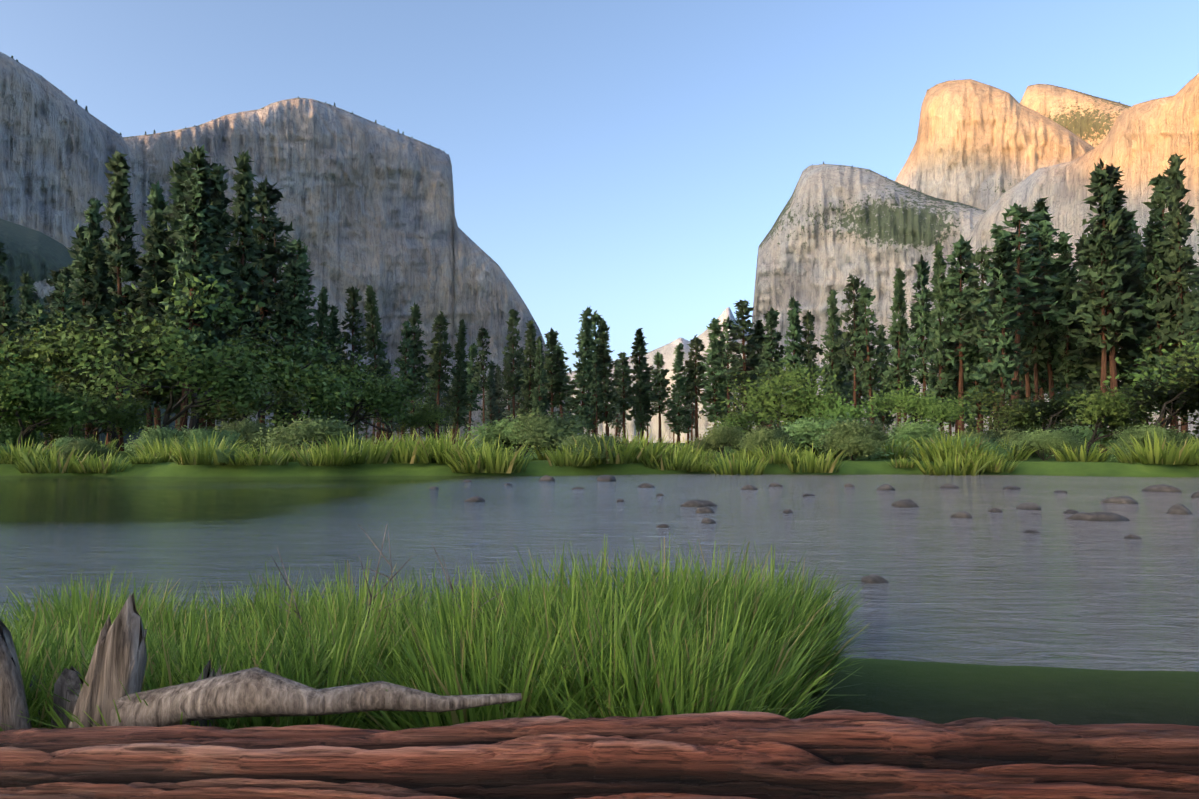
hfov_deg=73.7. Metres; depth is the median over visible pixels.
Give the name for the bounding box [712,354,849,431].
cottonwood
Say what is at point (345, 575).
sedge tussock
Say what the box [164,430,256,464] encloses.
bank grass
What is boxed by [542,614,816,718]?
sedge tussock
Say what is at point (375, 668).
sedge tussock
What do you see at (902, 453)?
bank grass
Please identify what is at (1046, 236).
forest pine
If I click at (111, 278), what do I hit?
forest pine
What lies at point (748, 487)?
river stone
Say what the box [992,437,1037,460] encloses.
bank grass
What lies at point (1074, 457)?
bank grass
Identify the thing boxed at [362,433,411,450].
bank grass
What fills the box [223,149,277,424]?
pine
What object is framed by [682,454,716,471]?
bank grass
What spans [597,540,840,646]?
sedge tussock
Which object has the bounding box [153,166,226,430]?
forest pine
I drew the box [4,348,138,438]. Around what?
oak
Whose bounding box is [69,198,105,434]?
forest pine
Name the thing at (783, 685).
sedge tussock
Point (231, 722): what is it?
sedge tussock
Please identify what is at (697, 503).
river stone
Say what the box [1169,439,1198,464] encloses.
bank grass
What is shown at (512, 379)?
pine
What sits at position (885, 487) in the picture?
river stone
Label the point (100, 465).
bank grass
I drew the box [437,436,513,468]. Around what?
bank grass
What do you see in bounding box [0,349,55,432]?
oak
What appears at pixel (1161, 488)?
river stone
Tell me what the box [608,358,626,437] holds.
forest pine
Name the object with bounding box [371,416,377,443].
forest pine
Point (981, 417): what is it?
forest pine
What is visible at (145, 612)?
sedge tussock
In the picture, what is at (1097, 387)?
forest pine
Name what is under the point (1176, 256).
pine
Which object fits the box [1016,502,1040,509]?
river stone
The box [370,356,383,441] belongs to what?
forest pine
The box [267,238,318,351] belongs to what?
pine
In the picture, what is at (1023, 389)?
pine
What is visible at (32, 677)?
sedge tussock
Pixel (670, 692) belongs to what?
sedge tussock
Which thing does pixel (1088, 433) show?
meadow shrub
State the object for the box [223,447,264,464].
bank grass
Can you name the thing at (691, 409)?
forest pine
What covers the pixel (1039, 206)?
pine
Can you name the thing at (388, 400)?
oak
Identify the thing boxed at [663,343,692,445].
pine
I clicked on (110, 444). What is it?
bank grass
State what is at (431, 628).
sedge tussock
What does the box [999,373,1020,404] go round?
forest pine
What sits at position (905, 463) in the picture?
bank grass
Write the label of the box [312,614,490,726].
sedge tussock
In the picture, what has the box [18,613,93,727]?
sedge tussock
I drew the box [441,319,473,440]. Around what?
pine
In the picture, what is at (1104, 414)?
cottonwood
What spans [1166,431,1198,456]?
bank grass
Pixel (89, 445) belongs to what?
willow
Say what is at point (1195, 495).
river stone
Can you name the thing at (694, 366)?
pine
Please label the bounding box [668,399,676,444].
forest pine
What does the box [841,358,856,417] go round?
forest pine
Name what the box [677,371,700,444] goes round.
forest pine
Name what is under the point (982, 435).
willow
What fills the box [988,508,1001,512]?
river stone
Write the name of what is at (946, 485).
river stone
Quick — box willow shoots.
[31,524,520,680]
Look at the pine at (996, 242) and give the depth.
116.16 m
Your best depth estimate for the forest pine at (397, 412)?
426.67 m
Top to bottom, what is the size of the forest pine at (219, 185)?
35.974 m
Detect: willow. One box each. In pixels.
[0,444,13,458]
[47,435,92,458]
[56,437,116,459]
[122,416,193,455]
[172,424,249,452]
[202,448,239,464]
[252,412,377,455]
[453,414,571,457]
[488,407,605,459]
[539,431,626,463]
[734,423,803,456]
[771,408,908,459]
[813,415,896,459]
[919,434,1021,458]
[945,427,1007,448]
[981,425,1051,457]
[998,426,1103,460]
[1098,421,1198,461]
[1152,423,1198,453]
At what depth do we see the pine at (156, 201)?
116.59 m
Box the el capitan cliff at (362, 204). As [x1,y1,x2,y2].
[122,98,579,442]
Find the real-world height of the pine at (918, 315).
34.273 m
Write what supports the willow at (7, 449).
on the terrain at (938, 692)
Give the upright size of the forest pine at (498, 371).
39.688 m
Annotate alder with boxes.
[5,412,94,443]
[25,382,165,440]
[170,380,327,430]
[984,411,1107,432]
[1062,387,1163,442]
[1093,323,1198,423]
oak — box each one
[0,301,200,453]
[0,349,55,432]
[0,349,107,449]
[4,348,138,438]
[52,310,296,428]
[87,265,361,431]
[140,325,348,443]
[243,341,359,448]
[275,354,432,428]
[310,369,452,442]
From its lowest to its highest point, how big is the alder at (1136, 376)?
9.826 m
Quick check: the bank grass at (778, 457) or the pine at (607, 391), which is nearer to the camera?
the bank grass at (778, 457)
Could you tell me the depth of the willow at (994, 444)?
45.08 m
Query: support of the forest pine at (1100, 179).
on the terrain at (938, 692)
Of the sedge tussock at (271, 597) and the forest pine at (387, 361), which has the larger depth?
the forest pine at (387, 361)
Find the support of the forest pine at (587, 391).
on the terrain at (938, 692)
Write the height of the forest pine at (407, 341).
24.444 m
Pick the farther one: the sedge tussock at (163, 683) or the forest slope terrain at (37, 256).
the forest slope terrain at (37, 256)
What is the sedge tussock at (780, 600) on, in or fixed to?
on the terrain at (938, 692)
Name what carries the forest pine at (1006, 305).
on the terrain at (938, 692)
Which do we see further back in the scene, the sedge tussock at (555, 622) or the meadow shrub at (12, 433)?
the meadow shrub at (12, 433)
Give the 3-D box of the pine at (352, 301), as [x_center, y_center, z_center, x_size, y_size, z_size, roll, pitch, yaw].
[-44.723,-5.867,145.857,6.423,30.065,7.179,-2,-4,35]
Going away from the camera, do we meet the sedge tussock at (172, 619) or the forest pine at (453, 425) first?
the sedge tussock at (172, 619)
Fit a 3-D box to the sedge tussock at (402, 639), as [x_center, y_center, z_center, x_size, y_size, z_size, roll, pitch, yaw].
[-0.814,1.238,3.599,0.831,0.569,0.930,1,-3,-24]
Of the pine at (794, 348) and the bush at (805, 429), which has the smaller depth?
the bush at (805, 429)
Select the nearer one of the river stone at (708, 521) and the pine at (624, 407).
the river stone at (708, 521)
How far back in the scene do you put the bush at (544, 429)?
48.45 m
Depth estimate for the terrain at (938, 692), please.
4.82 m
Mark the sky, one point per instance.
(632, 162)
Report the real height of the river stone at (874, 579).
0.224 m
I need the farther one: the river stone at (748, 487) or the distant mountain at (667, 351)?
the distant mountain at (667, 351)
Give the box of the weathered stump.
[0,593,521,730]
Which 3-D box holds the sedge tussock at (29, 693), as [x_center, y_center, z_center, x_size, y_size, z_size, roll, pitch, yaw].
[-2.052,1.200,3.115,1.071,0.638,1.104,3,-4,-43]
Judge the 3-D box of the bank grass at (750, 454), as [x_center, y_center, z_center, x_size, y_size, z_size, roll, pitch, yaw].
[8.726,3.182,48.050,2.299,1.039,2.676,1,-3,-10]
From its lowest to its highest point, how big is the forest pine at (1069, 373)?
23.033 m
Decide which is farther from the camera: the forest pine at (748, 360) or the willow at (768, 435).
the forest pine at (748, 360)
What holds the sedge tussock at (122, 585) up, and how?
on the terrain at (938, 692)
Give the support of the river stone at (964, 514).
in the river water
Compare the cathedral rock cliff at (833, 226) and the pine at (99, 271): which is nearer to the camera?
the pine at (99, 271)
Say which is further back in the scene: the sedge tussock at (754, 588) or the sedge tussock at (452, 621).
the sedge tussock at (754, 588)
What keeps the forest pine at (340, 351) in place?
on the terrain at (938, 692)
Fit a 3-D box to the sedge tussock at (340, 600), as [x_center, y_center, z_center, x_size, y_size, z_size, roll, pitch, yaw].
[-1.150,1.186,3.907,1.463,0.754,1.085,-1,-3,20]
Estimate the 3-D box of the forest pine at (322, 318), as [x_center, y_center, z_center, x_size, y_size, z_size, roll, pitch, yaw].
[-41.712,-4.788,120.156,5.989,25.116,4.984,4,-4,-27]
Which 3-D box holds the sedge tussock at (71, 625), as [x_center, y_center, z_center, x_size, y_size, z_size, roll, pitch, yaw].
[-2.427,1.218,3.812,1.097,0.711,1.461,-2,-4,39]
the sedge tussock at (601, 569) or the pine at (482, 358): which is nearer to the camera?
the sedge tussock at (601, 569)
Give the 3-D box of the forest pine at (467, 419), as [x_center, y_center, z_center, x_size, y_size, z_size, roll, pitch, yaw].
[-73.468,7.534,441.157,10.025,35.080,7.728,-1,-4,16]
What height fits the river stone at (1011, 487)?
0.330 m
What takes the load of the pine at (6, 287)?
on the terrain at (938, 692)
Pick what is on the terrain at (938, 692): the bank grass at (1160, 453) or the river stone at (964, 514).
the bank grass at (1160, 453)
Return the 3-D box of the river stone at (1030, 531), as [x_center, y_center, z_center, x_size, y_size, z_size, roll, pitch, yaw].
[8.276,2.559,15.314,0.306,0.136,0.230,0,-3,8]
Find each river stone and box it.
[464,496,484,501]
[539,475,554,480]
[597,475,615,481]
[638,483,654,487]
[657,523,669,527]
[680,500,716,506]
[695,506,714,512]
[701,518,715,523]
[741,485,757,489]
[768,483,782,486]
[783,509,792,512]
[844,483,854,486]
[861,574,888,583]
[876,484,894,489]
[891,499,918,507]
[939,483,958,487]
[950,511,971,517]
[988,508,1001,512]
[1003,486,1020,488]
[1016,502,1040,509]
[1024,529,1039,532]
[1063,509,1078,513]
[1066,511,1129,521]
[1100,496,1138,503]
[1124,534,1141,538]
[1141,484,1181,491]
[1166,504,1191,514]
[1191,491,1198,497]
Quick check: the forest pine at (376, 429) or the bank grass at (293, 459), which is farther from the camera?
the forest pine at (376, 429)
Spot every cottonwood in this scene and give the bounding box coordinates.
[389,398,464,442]
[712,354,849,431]
[713,406,755,451]
[716,393,778,439]
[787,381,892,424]
[855,380,982,446]
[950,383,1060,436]
[1012,381,1123,455]
[1062,379,1164,456]
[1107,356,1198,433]
[1138,333,1198,415]
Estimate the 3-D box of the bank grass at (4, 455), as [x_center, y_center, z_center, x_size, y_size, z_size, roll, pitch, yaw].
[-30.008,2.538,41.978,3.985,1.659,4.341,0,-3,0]
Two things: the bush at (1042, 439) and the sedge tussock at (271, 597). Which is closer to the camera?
the sedge tussock at (271, 597)
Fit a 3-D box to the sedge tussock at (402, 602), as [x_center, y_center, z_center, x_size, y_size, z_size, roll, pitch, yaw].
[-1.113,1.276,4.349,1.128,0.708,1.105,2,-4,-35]
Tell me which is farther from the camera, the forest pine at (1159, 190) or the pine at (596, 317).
the pine at (596, 317)
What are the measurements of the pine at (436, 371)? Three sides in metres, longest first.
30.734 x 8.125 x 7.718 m
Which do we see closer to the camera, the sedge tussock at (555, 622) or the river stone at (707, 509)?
the sedge tussock at (555, 622)
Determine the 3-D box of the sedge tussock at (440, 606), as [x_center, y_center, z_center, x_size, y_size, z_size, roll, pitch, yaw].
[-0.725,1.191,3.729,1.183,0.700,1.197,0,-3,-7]
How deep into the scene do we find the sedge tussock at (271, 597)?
4.06 m
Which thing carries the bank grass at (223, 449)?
on the terrain at (938, 692)
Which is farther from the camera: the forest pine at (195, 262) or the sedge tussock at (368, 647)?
the forest pine at (195, 262)
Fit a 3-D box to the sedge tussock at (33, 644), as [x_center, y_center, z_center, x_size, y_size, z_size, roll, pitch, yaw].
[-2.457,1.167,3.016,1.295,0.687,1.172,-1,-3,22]
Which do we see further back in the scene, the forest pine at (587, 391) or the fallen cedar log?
the forest pine at (587, 391)
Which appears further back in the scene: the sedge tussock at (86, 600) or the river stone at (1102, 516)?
the river stone at (1102, 516)
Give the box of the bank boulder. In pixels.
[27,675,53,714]
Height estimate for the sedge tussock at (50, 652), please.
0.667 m
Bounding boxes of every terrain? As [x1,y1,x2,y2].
[0,218,175,443]
[0,442,1198,725]
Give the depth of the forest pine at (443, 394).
299.64 m
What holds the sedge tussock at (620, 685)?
on the terrain at (938, 692)
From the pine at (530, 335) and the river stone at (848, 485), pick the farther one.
the pine at (530, 335)
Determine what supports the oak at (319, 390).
on the terrain at (938, 692)
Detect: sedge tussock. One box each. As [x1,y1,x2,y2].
[0,584,97,641]
[0,593,94,657]
[0,601,171,730]
[0,608,240,730]
[2,566,208,657]
[2,573,119,631]
[5,568,189,632]
[7,613,50,657]
[8,570,200,639]
[8,581,223,677]
[10,601,181,713]
[10,630,61,722]
[11,601,198,673]
[12,620,195,727]
[14,620,91,727]
[17,612,353,729]
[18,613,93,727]
[25,579,248,653]
[25,603,305,725]
[26,577,240,655]
[67,592,348,727]
[79,583,249,654]
[85,591,300,669]
[144,593,456,729]
[144,614,386,729]
[145,604,289,685]
[150,619,234,663]
[153,584,289,632]
[165,575,374,652]
[168,599,354,669]
[174,574,311,642]
[188,579,394,667]
[198,562,347,631]
[205,568,358,631]
[215,580,481,727]
[228,564,460,666]
[239,594,450,720]
[265,558,427,619]
[269,557,435,632]
[277,577,507,678]
[280,608,478,728]
[308,569,471,637]
[312,599,591,730]
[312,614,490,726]
[326,566,624,725]
[326,600,664,730]
[338,606,472,681]
[346,576,554,674]
[355,563,498,620]
[363,577,540,692]
[363,599,621,729]
[383,607,491,662]
[395,549,651,668]
[413,555,545,623]
[424,557,612,634]
[429,558,712,714]
[447,583,752,725]
[447,586,696,716]
[452,544,656,620]
[459,582,649,693]
[463,589,776,708]
[486,556,744,678]
[493,534,709,616]
[494,589,791,717]
[514,550,757,640]
[520,538,837,670]
[526,604,799,718]
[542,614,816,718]
[548,559,640,601]
[550,537,802,650]
[558,575,862,718]
[595,547,728,598]
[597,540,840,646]
[638,537,832,640]
[638,547,836,674]
[646,566,873,711]
[647,568,872,698]
[659,607,843,718]
[706,540,847,638]
[713,571,795,612]
[735,564,875,695]
[753,558,870,644]
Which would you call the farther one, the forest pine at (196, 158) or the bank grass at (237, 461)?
the forest pine at (196, 158)
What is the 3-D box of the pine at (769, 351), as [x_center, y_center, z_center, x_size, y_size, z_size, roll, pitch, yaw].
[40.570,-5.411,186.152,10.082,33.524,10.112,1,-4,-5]
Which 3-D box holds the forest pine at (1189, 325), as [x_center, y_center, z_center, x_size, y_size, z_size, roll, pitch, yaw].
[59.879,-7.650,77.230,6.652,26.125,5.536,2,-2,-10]
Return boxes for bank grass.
[0,434,70,463]
[4,439,109,473]
[69,448,133,473]
[72,432,123,457]
[125,449,162,463]
[126,433,205,460]
[133,437,193,462]
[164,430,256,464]
[192,438,256,462]
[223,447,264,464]
[229,441,297,465]
[278,440,331,461]
[291,441,361,465]
[300,426,402,463]
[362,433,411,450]
[365,429,445,463]
[397,425,479,460]
[404,426,497,463]
[429,442,474,463]
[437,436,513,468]
[446,455,485,472]
[452,434,538,473]
[467,448,492,463]
[524,445,572,459]
[538,436,601,466]
[556,432,644,463]
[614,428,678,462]
[636,440,706,470]
[655,437,714,459]
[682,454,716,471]
[686,447,717,461]
[699,447,770,474]
[729,449,763,460]
[749,436,811,463]
[775,442,848,472]
[784,445,837,458]
[863,434,920,458]
[885,457,919,467]
[900,440,995,475]
[902,426,989,461]
[911,429,1004,460]
[952,444,1009,468]
[961,450,1020,472]
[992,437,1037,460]
[1047,438,1117,461]
[1101,429,1198,464]
[1125,448,1175,462]
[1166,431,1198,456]
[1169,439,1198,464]
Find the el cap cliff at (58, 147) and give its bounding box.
[0,52,136,316]
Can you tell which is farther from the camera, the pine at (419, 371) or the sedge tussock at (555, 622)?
the pine at (419, 371)
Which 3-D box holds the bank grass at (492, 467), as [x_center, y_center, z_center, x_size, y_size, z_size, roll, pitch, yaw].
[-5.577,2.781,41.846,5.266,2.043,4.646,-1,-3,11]
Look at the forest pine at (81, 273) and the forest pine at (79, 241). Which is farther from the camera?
the forest pine at (79, 241)
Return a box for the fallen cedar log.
[0,709,1198,798]
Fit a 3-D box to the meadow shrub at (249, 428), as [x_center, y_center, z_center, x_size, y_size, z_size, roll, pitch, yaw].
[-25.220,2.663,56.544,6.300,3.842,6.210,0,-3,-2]
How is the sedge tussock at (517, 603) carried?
on the terrain at (938, 692)
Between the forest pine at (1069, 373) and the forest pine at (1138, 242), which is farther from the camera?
the forest pine at (1138, 242)
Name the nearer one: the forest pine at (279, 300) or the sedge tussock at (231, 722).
the sedge tussock at (231, 722)
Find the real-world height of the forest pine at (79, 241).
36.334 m
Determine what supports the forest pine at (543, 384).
on the terrain at (938, 692)
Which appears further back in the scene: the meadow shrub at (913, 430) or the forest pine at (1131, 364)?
the forest pine at (1131, 364)
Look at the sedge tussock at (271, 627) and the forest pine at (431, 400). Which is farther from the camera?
the forest pine at (431, 400)
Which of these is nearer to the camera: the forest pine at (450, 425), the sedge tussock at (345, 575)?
the sedge tussock at (345, 575)
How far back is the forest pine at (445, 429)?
417.77 m
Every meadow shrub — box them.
[0,421,53,449]
[212,410,280,456]
[686,421,747,457]
[886,418,954,456]
[1046,424,1125,456]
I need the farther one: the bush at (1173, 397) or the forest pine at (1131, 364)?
the forest pine at (1131, 364)
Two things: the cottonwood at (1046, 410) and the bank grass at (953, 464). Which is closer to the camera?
the bank grass at (953, 464)
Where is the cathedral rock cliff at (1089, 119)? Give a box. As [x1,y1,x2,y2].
[1020,84,1130,146]
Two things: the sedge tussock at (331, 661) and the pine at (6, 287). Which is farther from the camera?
the pine at (6, 287)
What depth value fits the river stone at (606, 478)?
35.59 m
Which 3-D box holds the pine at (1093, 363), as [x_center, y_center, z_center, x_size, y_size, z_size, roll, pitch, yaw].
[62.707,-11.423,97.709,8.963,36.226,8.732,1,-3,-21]
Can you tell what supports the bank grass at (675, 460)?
on the terrain at (938, 692)
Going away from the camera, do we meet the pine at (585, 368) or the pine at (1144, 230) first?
the pine at (1144, 230)
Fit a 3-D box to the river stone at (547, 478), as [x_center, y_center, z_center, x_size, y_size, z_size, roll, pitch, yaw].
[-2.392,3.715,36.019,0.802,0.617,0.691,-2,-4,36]
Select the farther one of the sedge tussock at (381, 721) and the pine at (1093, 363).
the pine at (1093, 363)
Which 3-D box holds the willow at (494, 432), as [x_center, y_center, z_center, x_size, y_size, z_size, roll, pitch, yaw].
[-5.348,2.566,50.186,8.398,3.500,7.787,-3,-4,13]
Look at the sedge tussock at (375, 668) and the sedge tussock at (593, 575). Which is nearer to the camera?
the sedge tussock at (375, 668)
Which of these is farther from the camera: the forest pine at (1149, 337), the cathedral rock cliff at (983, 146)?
the cathedral rock cliff at (983, 146)
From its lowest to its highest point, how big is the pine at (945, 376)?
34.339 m
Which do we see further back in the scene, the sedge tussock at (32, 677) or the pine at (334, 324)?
the pine at (334, 324)
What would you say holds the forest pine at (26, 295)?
on the terrain at (938, 692)
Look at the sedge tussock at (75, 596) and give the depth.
4.35 m
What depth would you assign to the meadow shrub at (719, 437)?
56.89 m
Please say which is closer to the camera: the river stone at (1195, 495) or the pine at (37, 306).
the river stone at (1195, 495)
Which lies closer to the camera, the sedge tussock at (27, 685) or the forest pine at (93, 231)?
the sedge tussock at (27, 685)
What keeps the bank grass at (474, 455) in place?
on the terrain at (938, 692)
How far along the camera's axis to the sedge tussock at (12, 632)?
3.93 m
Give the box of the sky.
[0,0,1198,372]
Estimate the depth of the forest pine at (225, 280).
117.21 m
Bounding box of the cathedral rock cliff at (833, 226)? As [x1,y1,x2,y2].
[748,164,985,434]
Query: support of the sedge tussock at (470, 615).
on the terrain at (938, 692)
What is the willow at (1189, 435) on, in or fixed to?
on the terrain at (938, 692)
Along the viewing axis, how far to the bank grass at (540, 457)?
48.96 m
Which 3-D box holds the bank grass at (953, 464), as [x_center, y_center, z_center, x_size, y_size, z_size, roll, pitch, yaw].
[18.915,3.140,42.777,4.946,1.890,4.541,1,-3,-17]
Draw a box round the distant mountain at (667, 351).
[566,307,749,442]
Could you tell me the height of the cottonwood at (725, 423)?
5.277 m
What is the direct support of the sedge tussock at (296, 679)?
on the terrain at (938, 692)
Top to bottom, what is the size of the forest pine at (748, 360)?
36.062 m
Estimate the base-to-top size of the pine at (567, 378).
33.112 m
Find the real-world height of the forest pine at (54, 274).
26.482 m
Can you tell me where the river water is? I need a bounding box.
[0,474,1198,671]
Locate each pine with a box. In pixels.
[0,242,13,337]
[0,278,19,444]
[13,270,42,377]
[20,299,49,386]
[23,268,70,449]
[43,267,83,434]
[44,223,88,428]
[65,242,119,438]
[66,246,120,435]
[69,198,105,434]
[75,249,129,444]
[98,150,148,450]
[105,292,131,444]
[118,212,175,433]
[133,155,196,433]
[139,180,168,430]
[141,175,206,430]
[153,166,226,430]
[161,142,239,430]
[187,162,251,431]
[203,207,228,429]
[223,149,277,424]
[234,174,304,426]
[245,214,315,424]
[260,289,303,448]
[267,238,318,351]
[268,258,318,444]
[308,286,335,446]
[316,304,347,442]
[336,335,354,422]
[337,286,374,432]
[360,285,391,443]
[362,410,371,439]
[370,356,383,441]
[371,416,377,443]
[384,359,399,439]
[384,413,400,432]
[392,369,406,440]
[393,321,417,439]
[399,302,431,441]
[414,393,424,442]
[419,344,449,435]
[421,367,436,437]
[425,311,456,441]
[436,361,448,439]
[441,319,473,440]
[442,393,450,438]
[447,375,463,443]
[447,379,457,444]
[459,393,473,440]
[463,342,486,443]
[470,327,497,423]
[478,371,501,426]
[481,360,499,429]
[493,366,507,420]
[496,352,516,418]
[501,309,528,418]
[503,347,523,421]
[511,319,547,416]
[529,336,550,415]
[537,356,556,413]
[542,328,567,417]
[544,343,576,417]
[554,356,567,415]
[563,306,603,436]
[563,385,574,420]
[578,311,610,434]
[586,355,605,434]
[586,379,592,434]
[593,318,622,435]
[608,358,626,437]
[611,352,632,442]
[611,363,631,418]
[611,406,626,442]
[626,328,658,436]
[633,366,649,439]
[635,379,651,433]
[645,351,674,445]
[645,370,655,445]
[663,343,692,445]
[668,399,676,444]
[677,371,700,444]
[682,335,709,441]
[686,378,702,443]
[697,317,734,429]
[706,316,741,445]
[717,337,734,412]
[720,300,762,413]
[730,354,740,413]
[738,320,765,428]
[741,341,753,426]
[754,306,786,427]
[775,296,808,427]
[798,309,823,419]
[818,290,850,412]
[832,272,876,421]
[836,330,856,399]
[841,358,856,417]
[842,305,870,425]
[843,338,853,419]
[849,285,890,426]
[864,389,877,426]
[868,325,895,432]
[879,268,916,428]
[890,347,905,425]
[900,327,921,421]
[901,254,944,447]
[903,382,921,424]
[910,382,919,422]
[920,240,958,433]
[928,266,973,434]
[932,234,989,432]
[949,421,951,435]
[950,245,1000,430]
[956,265,999,432]
[957,310,987,431]
[964,366,977,432]
[970,236,1030,429]
[976,203,1070,428]
[980,232,1024,404]
[998,259,1052,424]
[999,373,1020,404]
[1016,208,1079,429]
[1019,368,1056,405]
[1020,236,1059,401]
[1020,355,1048,403]
[1024,197,1059,422]
[1043,231,1093,450]
[1049,276,1086,428]
[1059,231,1153,452]
[1065,158,1157,452]
[1067,164,1152,452]
[1069,233,1101,448]
[1086,355,1119,449]
[1105,237,1146,351]
[1117,257,1146,423]
[1124,209,1154,381]
[1133,221,1177,428]
[1135,232,1147,423]
[1136,173,1198,433]
[1136,217,1175,373]
[1152,154,1198,432]
[1177,229,1198,359]
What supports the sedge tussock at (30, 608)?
on the terrain at (938, 692)
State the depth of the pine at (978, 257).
122.09 m
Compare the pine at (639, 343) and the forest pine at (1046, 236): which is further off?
the pine at (639, 343)
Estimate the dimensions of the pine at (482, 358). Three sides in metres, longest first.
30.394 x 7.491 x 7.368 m
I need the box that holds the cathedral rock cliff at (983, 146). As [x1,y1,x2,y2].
[895,79,1094,210]
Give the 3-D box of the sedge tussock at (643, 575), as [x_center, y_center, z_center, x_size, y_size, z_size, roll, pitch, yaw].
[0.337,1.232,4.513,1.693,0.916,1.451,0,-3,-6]
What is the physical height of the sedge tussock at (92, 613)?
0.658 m
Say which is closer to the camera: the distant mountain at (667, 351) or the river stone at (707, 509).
the river stone at (707, 509)
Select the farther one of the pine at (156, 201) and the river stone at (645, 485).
the pine at (156, 201)
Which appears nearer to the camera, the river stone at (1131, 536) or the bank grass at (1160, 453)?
the river stone at (1131, 536)
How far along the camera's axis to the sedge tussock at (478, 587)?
5.10 m
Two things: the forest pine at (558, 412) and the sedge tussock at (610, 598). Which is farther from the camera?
the forest pine at (558, 412)
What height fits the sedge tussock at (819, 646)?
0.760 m
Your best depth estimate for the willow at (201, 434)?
47.94 m
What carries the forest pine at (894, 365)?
on the terrain at (938, 692)
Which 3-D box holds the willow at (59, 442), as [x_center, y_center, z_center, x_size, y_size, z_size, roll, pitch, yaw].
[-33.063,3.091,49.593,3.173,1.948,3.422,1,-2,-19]
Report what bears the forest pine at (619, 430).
on the terrain at (938, 692)
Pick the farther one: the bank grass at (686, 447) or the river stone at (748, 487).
the bank grass at (686, 447)
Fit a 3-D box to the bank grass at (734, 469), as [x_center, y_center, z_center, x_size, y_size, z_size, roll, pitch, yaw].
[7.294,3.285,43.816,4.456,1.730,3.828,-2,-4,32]
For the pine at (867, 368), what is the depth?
152.36 m
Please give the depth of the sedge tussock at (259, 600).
4.66 m
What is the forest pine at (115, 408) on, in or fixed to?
on the terrain at (938, 692)
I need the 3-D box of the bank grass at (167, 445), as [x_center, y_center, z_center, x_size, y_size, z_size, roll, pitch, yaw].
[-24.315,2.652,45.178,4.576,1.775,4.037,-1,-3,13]
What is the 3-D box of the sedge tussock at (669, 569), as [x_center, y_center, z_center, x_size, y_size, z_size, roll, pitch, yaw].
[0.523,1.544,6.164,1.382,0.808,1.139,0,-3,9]
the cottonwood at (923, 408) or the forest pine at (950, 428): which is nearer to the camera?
the cottonwood at (923, 408)
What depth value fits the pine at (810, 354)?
177.31 m
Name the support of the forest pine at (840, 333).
on the terrain at (938, 692)
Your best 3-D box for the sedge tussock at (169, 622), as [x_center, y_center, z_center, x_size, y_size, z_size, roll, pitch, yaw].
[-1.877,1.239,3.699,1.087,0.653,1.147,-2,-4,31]
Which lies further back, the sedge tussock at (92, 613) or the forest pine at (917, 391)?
the forest pine at (917, 391)
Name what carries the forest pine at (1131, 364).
on the terrain at (938, 692)
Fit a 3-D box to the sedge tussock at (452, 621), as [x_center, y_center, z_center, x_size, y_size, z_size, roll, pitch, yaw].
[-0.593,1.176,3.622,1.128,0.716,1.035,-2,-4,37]
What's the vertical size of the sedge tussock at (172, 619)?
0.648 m
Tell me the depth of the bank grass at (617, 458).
42.37 m
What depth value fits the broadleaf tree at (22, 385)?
55.70 m
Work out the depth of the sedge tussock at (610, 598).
3.71 m
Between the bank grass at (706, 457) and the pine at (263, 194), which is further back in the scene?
the pine at (263, 194)
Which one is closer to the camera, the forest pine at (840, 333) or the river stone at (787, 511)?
the river stone at (787, 511)
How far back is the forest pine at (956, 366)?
151.45 m
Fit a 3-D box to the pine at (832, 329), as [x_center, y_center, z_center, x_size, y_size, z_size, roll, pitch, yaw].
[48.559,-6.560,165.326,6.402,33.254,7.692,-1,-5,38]
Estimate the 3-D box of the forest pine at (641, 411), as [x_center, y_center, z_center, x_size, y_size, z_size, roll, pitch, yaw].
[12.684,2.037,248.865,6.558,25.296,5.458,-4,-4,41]
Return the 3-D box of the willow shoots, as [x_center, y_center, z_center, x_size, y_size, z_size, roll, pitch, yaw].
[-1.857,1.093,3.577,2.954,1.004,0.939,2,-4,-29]
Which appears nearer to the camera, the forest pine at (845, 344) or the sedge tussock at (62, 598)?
the sedge tussock at (62, 598)
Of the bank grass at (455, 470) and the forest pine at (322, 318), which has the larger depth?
the forest pine at (322, 318)
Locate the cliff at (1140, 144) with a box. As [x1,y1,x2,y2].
[936,73,1198,437]
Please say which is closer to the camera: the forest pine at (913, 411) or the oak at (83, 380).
the oak at (83, 380)
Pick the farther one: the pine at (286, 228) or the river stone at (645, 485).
the pine at (286, 228)
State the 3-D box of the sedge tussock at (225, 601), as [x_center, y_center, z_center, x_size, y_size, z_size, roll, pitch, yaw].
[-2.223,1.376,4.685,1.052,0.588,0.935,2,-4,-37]
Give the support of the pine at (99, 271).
on the terrain at (938, 692)
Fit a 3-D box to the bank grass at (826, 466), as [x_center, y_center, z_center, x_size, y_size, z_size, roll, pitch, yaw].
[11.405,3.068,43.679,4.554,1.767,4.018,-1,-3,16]
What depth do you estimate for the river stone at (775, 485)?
31.28 m
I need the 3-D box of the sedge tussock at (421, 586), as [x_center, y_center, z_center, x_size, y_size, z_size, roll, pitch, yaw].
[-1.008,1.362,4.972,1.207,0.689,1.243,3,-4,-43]
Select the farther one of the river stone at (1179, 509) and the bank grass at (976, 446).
the bank grass at (976, 446)
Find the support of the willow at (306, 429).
on the terrain at (938, 692)

